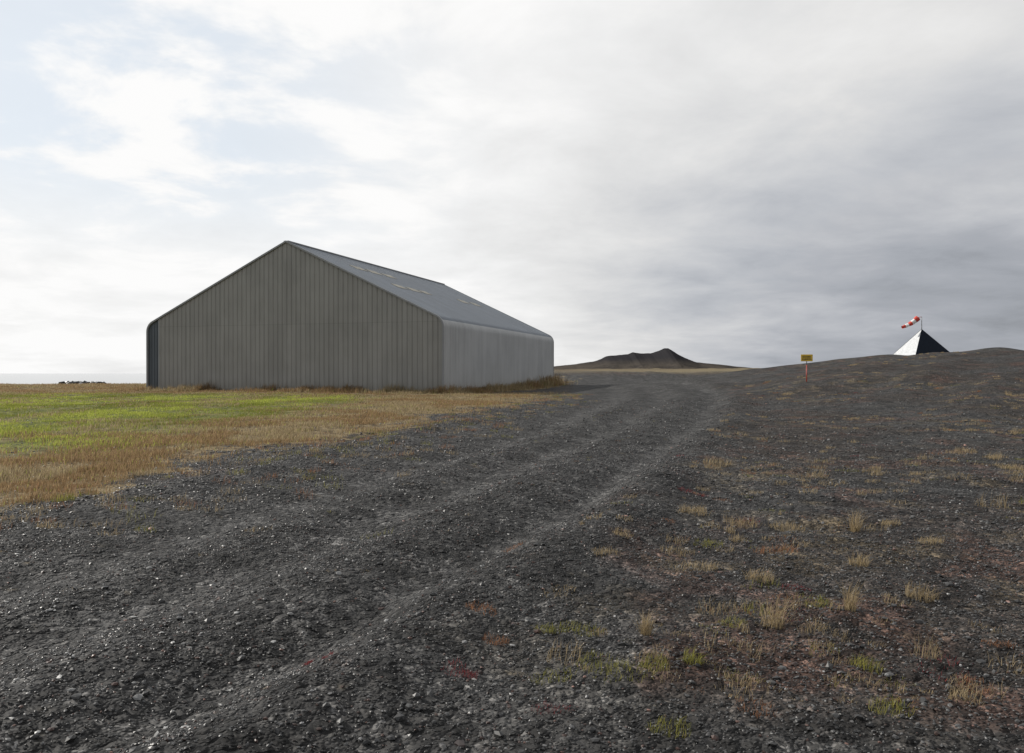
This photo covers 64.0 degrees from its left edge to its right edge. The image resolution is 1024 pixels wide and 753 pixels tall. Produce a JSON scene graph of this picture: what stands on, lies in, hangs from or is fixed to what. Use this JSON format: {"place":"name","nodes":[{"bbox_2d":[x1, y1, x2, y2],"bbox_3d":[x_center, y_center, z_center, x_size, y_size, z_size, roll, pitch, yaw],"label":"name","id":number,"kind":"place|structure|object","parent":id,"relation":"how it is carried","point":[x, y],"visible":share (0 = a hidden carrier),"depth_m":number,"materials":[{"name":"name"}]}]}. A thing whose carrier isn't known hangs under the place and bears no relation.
{"place":"outdoors","nodes":[
{"label":"outdoors","id":0,"kind":"place"},
{"bbox_2d":[0,373,145,383],"bbox_3d":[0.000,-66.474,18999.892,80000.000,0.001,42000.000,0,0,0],"label":"sea","id":1,"kind":"structure","parent":0,"point":[41,378],"depth_m":1302.76,"materials":[{"name":"grey liquid"}]},
{"bbox_2d":[0,347,1023,752],"bbox_3d":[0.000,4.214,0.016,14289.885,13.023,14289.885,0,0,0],"label":"ground","id":2,"kind":"structure","parent":0,"point":[596,389],"depth_m":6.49,"materials":[{"name":"grey gravel"}]},
{"bbox_2d":[59,380,105,383],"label":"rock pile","id":3,"kind":"object","parent":2,"relation":"on","point":[77,382],"visible":0.31,"depth_m":108.45,"materials":[{"name":"stone"}]},
{"bbox_2d":[0,371,576,507],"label":"meadow grass","id":4,"kind":"structure","parent":2,"relation":"on","point":[147,453],"depth_m":27.49,"materials":[{"name":"green plant"}]},
{"bbox_2d":[146,240,553,390],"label":"metal hangar","id":5,"kind":"structure","parent":2,"relation":"on","point":[290,314],"depth_m":70.69,"materials":[{"name":"metal"}]},
{"bbox_2d":[0,351,1023,738],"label":"grass tufts","id":6,"kind":"object","parent":2,"relation":"on","point":[646,629],"visible":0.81,"depth_m":6.89,"materials":[{"name":"brown plant"}]},
{"bbox_2d":[801,354,812,381],"bbox_3d":[17.980,-0.368,49.990,0.700,1.957,0.088,0,0,6],"label":"yellow sign","id":7,"kind":"object","parent":2,"relation":"on","point":[806,357],"visible":0.94,"depth_m":49.95,"materials":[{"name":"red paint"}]},
{"bbox_2d":[894,316,948,354],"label":"windsock","id":8,"kind":"object","parent":2,"relation":"on","point":[921,341],"visible":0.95,"depth_m":75.28,"materials":[{"name":"white fabric"}]},
{"bbox_2d":[0,0,1023,372],"label":"sky","id":9,"kind":"structure","parent":0,"point":[738,183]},
{"bbox_2d":[554,348,747,369],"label":"hill","id":10,"kind":"structure","parent":0,"point":[666,358],"depth_m":616.91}
]}

